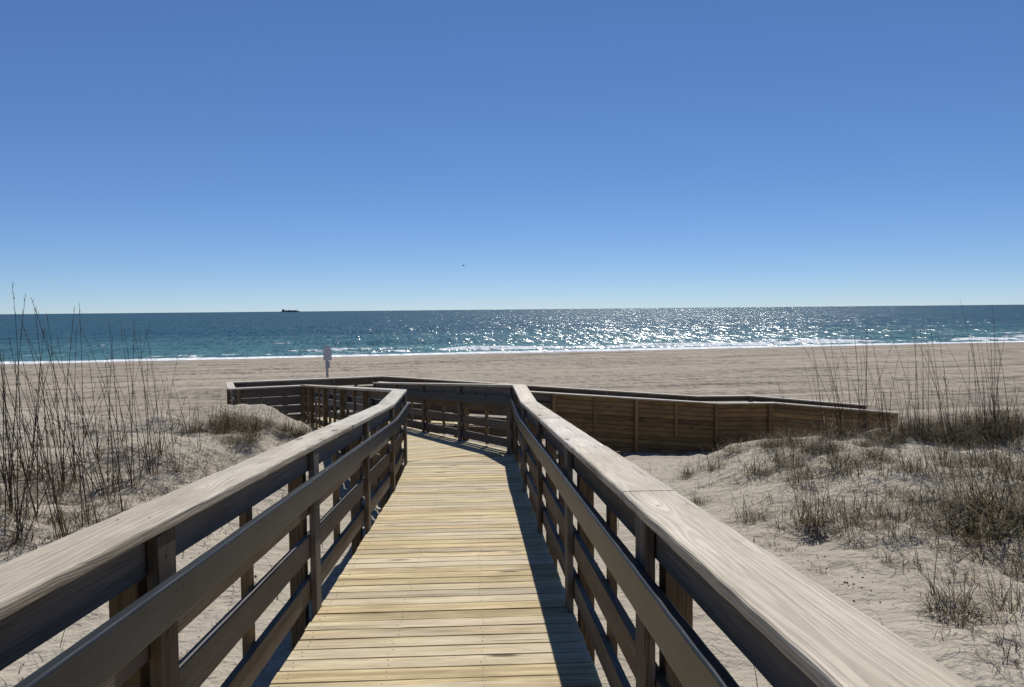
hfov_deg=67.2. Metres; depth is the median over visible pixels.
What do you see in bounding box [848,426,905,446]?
grass tuft
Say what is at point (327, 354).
sign post
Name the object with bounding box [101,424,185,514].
sea oats
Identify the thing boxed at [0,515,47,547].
wiry grass
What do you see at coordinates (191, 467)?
dry grass tuft
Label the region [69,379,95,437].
sea oats
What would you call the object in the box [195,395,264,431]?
grass tuft
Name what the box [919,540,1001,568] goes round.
dry grass tuft
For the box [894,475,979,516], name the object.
dry grass tuft
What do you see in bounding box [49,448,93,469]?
dry grass tuft
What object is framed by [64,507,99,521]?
wiry grass
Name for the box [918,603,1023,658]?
wiry grass
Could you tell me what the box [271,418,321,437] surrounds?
grass tuft
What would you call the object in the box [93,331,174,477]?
sea oats
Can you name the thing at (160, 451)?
sea oats
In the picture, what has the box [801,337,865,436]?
sea oats
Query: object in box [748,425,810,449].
grass tuft
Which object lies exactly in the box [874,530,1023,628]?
grass tuft
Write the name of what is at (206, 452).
dry grass tuft
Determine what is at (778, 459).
grass tuft
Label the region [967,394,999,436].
sea oats
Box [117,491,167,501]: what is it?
dry grass tuft
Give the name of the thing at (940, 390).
sea oats
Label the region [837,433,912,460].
grass tuft
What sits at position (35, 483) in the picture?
dry grass tuft
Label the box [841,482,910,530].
grass tuft
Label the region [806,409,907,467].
grass tuft
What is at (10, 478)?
sea oats
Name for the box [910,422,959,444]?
grass tuft
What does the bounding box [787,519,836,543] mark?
wiry grass
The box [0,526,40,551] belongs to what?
dry grass tuft
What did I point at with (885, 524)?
wiry grass
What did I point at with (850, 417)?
sea oats
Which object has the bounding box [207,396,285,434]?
grass tuft
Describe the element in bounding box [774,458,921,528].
grass tuft
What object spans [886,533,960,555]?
dry grass tuft
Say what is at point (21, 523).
wiry grass
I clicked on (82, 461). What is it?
sea oats
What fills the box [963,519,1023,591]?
grass tuft
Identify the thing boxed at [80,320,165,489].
sea oats
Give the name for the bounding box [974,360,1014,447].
sea oats
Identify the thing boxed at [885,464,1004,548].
grass tuft
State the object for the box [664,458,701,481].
dry grass tuft
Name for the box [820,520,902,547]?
dry grass tuft
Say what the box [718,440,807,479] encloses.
grass tuft
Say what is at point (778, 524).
wiry grass
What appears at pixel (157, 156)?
sky
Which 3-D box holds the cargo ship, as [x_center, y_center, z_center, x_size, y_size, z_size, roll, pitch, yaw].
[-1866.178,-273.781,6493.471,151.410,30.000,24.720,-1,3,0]
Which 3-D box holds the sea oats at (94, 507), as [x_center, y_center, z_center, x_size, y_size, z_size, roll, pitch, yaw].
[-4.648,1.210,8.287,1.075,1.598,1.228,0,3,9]
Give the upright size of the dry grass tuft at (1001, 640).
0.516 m
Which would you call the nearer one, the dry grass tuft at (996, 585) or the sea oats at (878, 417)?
the dry grass tuft at (996, 585)
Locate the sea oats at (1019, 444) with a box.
[993,377,1023,448]
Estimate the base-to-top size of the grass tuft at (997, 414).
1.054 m
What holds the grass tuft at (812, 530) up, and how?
on the sand beach
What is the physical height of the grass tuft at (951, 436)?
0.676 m
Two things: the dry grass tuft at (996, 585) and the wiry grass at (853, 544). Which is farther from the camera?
the wiry grass at (853, 544)
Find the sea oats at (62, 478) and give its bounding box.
[19,308,107,493]
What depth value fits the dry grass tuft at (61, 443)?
11.78 m
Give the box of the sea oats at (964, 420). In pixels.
[957,397,971,435]
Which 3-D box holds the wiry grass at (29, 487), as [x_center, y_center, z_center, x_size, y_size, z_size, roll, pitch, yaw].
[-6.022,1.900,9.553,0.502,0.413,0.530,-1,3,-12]
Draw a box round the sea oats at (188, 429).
[172,380,210,449]
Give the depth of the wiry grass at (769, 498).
9.49 m
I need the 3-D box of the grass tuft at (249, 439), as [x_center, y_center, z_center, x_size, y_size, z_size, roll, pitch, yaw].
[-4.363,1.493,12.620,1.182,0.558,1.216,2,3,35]
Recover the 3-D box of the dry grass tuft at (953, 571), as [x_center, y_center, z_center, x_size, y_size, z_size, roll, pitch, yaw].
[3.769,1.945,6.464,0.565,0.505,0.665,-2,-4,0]
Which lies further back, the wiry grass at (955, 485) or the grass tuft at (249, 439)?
the grass tuft at (249, 439)
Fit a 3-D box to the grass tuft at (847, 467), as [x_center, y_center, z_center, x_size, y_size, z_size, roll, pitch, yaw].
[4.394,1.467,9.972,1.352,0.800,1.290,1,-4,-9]
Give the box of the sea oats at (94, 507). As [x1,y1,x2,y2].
[26,384,122,527]
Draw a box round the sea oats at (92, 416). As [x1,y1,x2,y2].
[77,376,111,432]
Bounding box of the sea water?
[0,305,1023,363]
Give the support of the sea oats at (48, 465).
on the sand beach
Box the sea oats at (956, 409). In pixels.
[942,384,970,431]
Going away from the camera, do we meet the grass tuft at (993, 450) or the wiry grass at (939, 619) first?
the wiry grass at (939, 619)
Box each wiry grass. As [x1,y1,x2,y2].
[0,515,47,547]
[1,511,51,536]
[3,532,56,560]
[13,478,40,492]
[18,492,65,505]
[22,521,78,538]
[32,507,83,523]
[41,491,79,505]
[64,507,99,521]
[71,512,117,526]
[78,495,133,508]
[752,491,782,503]
[764,519,793,531]
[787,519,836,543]
[828,536,871,551]
[837,478,885,495]
[858,547,902,567]
[869,546,943,569]
[874,516,904,529]
[898,594,983,626]
[904,514,950,535]
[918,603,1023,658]
[939,480,977,492]
[950,547,1012,566]
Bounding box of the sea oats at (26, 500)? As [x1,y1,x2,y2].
[0,368,83,520]
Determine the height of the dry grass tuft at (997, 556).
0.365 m
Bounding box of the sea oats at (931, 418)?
[925,396,935,431]
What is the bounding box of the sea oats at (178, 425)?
[164,392,188,442]
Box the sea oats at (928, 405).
[921,359,947,434]
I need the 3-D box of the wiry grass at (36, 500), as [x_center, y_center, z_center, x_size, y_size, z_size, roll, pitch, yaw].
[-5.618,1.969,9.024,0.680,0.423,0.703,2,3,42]
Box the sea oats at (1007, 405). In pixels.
[996,338,1022,447]
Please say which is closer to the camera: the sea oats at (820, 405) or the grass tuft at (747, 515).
the grass tuft at (747, 515)
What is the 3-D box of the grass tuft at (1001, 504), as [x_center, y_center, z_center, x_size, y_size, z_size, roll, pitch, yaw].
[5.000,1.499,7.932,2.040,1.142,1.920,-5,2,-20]
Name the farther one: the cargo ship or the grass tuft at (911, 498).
the cargo ship
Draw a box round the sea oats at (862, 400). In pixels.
[834,333,885,437]
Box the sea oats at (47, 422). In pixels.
[35,388,57,437]
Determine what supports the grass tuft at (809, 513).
on the sand beach
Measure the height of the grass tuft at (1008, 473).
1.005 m
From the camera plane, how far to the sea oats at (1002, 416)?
11.63 m
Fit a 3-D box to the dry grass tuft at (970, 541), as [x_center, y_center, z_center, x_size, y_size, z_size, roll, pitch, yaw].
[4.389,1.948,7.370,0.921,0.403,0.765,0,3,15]
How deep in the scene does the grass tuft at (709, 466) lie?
12.23 m
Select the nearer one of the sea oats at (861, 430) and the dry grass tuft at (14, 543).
the dry grass tuft at (14, 543)
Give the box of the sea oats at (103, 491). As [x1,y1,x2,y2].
[16,298,143,502]
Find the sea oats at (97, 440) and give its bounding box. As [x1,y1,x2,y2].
[50,309,124,461]
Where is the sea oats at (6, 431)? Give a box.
[0,368,35,477]
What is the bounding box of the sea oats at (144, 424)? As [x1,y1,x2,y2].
[137,365,173,444]
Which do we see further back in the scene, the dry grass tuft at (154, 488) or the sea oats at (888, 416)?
the sea oats at (888, 416)
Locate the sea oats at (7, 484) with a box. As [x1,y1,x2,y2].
[0,399,46,493]
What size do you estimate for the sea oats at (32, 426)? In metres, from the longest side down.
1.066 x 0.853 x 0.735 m
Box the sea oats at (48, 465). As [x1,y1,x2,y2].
[20,403,69,500]
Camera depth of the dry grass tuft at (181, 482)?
10.56 m
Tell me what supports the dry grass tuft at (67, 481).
on the sand beach
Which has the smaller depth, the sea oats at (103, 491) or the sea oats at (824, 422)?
the sea oats at (103, 491)
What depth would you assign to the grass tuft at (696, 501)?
10.40 m
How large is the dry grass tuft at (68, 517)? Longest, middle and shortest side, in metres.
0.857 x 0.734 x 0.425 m
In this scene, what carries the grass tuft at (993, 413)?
on the sand beach
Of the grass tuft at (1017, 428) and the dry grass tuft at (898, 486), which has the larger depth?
the grass tuft at (1017, 428)
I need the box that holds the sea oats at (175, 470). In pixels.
[136,374,193,472]
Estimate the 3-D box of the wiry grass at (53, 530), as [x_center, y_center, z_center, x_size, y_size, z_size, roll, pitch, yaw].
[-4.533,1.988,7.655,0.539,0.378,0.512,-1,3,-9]
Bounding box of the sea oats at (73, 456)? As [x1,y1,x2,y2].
[29,329,109,486]
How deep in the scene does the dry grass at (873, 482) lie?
9.79 m
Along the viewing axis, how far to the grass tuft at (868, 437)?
11.89 m
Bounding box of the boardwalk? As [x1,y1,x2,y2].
[0,376,975,686]
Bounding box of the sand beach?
[0,342,1023,686]
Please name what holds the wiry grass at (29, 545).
on the sand beach
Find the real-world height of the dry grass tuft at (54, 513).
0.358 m
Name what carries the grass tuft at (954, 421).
on the sand beach
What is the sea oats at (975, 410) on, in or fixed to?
on the sand beach
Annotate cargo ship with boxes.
[281,309,299,311]
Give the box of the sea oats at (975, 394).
[946,338,994,432]
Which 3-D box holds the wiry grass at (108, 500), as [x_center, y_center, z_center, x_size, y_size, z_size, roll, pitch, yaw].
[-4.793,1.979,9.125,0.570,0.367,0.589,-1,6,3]
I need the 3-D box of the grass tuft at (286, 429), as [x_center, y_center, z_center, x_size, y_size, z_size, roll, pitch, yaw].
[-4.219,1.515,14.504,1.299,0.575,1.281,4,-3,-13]
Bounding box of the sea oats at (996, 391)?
[968,309,1017,440]
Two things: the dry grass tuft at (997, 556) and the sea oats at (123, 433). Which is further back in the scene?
the sea oats at (123, 433)
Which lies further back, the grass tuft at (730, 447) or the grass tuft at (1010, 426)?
the grass tuft at (730, 447)
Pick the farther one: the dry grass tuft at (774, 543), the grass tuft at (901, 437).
the grass tuft at (901, 437)
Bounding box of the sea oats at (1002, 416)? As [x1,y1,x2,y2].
[993,368,1023,436]
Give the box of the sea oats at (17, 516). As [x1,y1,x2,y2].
[0,349,87,546]
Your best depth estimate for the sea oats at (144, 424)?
11.34 m
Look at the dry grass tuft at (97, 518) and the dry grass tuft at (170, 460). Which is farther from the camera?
the dry grass tuft at (170, 460)
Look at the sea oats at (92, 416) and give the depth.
13.09 m
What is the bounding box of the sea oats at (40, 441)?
[19,367,69,479]
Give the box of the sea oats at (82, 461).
[35,398,107,498]
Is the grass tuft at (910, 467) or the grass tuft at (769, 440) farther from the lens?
the grass tuft at (769, 440)
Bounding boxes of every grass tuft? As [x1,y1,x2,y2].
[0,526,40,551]
[9,457,65,496]
[25,498,80,522]
[33,457,100,495]
[39,433,85,447]
[42,498,105,525]
[48,484,109,502]
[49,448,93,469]
[60,486,146,515]
[63,490,141,535]
[105,434,171,463]
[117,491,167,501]
[122,476,176,494]
[148,455,195,473]
[161,452,221,479]
[161,476,196,485]
[165,394,270,436]
[182,399,239,434]
[190,439,218,457]
[190,459,225,477]
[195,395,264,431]
[205,422,280,445]
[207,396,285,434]
[260,414,306,438]
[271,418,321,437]
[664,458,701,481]
[671,439,740,475]
[672,459,716,477]
[688,488,723,505]
[714,488,804,525]
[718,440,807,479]
[719,430,757,455]
[743,428,820,471]
[747,531,786,548]
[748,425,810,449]
[750,424,816,451]
[755,471,923,547]
[764,461,841,493]
[765,415,836,454]
[767,452,850,495]
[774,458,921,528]
[785,494,874,538]
[805,561,834,573]
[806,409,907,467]
[806,428,855,452]
[814,421,865,440]
[815,427,889,478]
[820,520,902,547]
[823,416,877,436]
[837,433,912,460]
[839,427,941,480]
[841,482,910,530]
[846,432,880,446]
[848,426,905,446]
[858,493,950,550]
[859,543,923,574]
[861,473,966,522]
[867,419,908,435]
[869,422,918,443]
[874,471,917,495]
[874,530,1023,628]
[877,465,1023,544]
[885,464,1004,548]
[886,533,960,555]
[888,403,959,432]
[891,407,935,438]
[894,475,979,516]
[895,446,1023,533]
[904,451,1023,564]
[907,438,1020,479]
[909,556,991,618]
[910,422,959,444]
[910,433,977,467]
[917,392,989,434]
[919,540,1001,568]
[923,415,1017,449]
[924,479,1023,564]
[924,556,993,582]
[925,524,1009,557]
[926,414,1004,446]
[929,424,1023,503]
[929,441,1023,538]
[930,628,1023,675]
[934,389,1023,441]
[937,384,1023,430]
[949,416,1012,445]
[949,417,1023,466]
[954,533,1023,605]
[954,613,1023,651]
[957,415,1023,472]
[962,405,1023,428]
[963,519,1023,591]
[968,410,1023,441]
[974,542,1019,559]
[988,414,1023,433]
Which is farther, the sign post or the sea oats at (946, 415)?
the sign post
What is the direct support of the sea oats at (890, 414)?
on the sand beach
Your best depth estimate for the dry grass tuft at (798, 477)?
9.69 m
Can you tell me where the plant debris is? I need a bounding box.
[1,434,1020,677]
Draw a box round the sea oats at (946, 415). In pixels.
[920,347,988,447]
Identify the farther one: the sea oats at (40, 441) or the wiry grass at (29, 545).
the sea oats at (40, 441)
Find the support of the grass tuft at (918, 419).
on the sand beach
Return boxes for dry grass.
[0,400,371,686]
[644,410,1023,673]
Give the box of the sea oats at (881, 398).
[864,338,898,433]
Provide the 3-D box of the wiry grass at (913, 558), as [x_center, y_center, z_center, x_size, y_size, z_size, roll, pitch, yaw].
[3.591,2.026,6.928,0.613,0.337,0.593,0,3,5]
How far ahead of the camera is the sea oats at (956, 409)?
12.12 m
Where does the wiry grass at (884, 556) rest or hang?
on the sand beach
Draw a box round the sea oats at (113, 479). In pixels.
[75,338,154,492]
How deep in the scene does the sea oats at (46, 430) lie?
9.32 m
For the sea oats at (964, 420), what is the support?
on the sand beach
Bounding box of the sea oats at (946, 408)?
[907,369,956,431]
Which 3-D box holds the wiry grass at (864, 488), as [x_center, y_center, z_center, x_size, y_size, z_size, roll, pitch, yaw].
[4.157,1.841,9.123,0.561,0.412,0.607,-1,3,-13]
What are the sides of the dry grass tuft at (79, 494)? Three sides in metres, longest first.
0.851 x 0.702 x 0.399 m
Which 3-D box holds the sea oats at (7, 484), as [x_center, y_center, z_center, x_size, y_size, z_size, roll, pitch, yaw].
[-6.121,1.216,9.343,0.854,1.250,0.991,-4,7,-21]
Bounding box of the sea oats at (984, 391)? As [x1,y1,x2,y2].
[960,301,1020,436]
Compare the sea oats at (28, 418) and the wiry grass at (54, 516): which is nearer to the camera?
the wiry grass at (54, 516)
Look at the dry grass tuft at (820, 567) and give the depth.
6.76 m
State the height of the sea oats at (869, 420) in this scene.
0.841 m
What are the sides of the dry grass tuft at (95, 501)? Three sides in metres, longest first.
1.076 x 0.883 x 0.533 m
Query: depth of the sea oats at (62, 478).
9.86 m
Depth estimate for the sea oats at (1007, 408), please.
11.65 m
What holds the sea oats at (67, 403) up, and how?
on the sand beach
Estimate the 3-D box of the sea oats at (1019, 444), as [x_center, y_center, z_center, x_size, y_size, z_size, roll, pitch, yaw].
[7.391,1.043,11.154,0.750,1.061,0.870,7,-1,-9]
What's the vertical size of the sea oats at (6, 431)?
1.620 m
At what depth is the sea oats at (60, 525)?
7.28 m
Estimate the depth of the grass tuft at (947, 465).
9.39 m
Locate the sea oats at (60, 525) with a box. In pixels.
[1,355,92,540]
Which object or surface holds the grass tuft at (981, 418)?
on the sand beach
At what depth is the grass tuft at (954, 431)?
12.01 m
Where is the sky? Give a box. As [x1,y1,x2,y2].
[0,0,1023,313]
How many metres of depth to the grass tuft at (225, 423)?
13.34 m
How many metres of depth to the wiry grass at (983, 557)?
7.03 m
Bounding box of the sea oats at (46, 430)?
[43,416,103,504]
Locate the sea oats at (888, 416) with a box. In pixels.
[877,368,917,434]
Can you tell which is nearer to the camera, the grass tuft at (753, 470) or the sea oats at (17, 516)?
the sea oats at (17, 516)
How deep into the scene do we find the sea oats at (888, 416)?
12.31 m
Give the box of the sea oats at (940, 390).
[922,318,964,435]
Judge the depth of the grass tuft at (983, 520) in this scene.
7.65 m
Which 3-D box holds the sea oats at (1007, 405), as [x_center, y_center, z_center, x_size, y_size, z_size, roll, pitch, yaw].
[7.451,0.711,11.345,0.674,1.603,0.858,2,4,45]
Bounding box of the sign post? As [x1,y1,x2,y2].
[323,345,331,377]
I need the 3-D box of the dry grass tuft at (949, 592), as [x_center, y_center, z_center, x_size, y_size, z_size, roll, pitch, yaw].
[3.193,1.789,5.604,0.816,0.480,0.666,1,4,-23]
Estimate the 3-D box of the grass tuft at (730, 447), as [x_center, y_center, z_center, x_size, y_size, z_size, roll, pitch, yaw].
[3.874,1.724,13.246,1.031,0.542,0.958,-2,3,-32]
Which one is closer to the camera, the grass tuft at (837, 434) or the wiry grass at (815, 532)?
the wiry grass at (815, 532)
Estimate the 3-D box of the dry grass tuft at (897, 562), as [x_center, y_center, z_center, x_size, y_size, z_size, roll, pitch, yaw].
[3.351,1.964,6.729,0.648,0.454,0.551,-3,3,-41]
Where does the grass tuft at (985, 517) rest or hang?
on the sand beach
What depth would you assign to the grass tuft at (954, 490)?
8.23 m
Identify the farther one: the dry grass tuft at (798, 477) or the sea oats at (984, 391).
the sea oats at (984, 391)
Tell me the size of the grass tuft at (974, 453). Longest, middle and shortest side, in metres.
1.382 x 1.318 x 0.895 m
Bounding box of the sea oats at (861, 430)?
[852,325,893,433]
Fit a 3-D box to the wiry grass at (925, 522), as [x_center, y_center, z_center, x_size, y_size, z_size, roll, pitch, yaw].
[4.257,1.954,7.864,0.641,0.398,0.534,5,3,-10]
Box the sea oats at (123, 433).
[86,330,148,441]
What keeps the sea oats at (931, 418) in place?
on the sand beach
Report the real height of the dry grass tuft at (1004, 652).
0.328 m
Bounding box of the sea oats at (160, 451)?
[135,330,179,455]
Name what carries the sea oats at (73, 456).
on the sand beach
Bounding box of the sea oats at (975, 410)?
[964,351,989,432]
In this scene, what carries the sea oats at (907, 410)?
on the sand beach
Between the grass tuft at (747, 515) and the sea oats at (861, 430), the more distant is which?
the sea oats at (861, 430)
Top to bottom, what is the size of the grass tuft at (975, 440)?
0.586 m
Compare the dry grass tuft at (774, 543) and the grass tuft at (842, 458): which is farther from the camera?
the grass tuft at (842, 458)
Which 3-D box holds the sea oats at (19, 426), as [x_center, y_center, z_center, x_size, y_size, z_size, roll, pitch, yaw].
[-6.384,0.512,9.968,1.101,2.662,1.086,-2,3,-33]
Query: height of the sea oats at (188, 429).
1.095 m
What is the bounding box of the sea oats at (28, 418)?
[11,383,37,429]
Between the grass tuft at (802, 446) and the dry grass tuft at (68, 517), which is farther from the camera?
the grass tuft at (802, 446)
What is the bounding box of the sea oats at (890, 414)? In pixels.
[870,387,905,433]
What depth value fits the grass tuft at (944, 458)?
10.54 m
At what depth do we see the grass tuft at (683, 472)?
12.49 m
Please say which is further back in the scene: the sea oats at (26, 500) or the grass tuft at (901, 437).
the grass tuft at (901, 437)
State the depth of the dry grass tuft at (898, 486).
8.89 m
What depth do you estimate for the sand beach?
11.45 m
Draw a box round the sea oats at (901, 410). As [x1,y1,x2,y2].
[889,370,914,432]
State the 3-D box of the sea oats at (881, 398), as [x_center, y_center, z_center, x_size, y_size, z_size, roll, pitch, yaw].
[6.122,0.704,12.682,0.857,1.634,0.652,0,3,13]
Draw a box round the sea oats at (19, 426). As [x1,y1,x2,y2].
[1,284,56,481]
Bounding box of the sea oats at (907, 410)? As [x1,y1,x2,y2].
[902,380,925,429]
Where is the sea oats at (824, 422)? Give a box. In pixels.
[816,397,837,436]
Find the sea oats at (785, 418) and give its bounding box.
[768,379,798,440]
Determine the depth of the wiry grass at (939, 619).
5.45 m
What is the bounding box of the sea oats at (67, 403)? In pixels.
[52,354,86,429]
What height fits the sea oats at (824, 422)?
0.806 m
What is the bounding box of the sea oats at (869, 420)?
[855,389,881,436]
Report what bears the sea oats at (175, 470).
on the sand beach
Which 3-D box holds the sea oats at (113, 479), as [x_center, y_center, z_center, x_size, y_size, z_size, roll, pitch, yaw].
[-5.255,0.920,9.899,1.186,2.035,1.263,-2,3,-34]
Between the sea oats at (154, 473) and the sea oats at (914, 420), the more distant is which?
the sea oats at (914, 420)
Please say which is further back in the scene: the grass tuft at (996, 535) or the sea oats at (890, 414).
the sea oats at (890, 414)
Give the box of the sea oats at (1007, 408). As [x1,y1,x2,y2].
[985,365,1019,433]
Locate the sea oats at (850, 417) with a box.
[817,355,869,437]
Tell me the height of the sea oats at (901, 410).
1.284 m
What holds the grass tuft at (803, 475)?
on the sand beach
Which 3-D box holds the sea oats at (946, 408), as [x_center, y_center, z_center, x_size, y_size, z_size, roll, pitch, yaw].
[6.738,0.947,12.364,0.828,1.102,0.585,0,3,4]
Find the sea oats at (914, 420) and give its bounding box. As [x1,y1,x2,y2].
[888,326,938,438]
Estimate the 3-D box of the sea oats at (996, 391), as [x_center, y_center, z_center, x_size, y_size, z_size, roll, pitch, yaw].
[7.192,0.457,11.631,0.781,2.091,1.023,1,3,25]
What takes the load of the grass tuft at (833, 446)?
on the sand beach
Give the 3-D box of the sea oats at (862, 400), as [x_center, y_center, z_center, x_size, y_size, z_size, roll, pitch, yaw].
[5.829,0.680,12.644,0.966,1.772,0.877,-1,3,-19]
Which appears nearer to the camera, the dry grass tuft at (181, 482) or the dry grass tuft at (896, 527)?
the dry grass tuft at (896, 527)
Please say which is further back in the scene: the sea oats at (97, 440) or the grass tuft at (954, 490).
the sea oats at (97, 440)
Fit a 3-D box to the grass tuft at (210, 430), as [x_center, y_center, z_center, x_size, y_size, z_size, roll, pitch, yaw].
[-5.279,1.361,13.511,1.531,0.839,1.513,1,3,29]
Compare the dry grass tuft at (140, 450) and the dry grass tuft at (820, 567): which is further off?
the dry grass tuft at (140, 450)
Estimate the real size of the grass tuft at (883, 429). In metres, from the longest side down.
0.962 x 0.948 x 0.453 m
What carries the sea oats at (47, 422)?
on the sand beach
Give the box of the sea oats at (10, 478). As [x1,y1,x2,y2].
[0,293,68,516]
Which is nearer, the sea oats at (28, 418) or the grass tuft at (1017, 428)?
the grass tuft at (1017, 428)
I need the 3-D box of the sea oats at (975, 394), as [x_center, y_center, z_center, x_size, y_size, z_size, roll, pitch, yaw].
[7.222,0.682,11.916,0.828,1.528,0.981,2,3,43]
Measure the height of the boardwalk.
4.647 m
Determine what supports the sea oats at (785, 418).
on the sand beach
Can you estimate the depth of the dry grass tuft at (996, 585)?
5.81 m
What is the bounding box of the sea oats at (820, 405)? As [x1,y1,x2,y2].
[801,340,840,439]
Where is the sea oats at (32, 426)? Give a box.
[8,385,54,449]
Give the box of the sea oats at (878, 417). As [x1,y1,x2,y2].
[874,394,888,427]
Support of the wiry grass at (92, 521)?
on the sand beach
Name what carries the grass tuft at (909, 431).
on the sand beach
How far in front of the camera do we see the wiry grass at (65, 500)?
9.42 m
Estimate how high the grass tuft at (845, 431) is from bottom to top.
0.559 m
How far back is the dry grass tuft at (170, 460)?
10.78 m
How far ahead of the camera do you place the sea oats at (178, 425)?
11.75 m
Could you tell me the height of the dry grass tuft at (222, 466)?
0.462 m
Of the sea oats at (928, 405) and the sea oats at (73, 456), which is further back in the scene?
the sea oats at (928, 405)
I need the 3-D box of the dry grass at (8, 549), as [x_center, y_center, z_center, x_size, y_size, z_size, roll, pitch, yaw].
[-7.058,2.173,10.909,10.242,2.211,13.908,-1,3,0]
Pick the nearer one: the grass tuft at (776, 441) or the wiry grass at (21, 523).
the wiry grass at (21, 523)

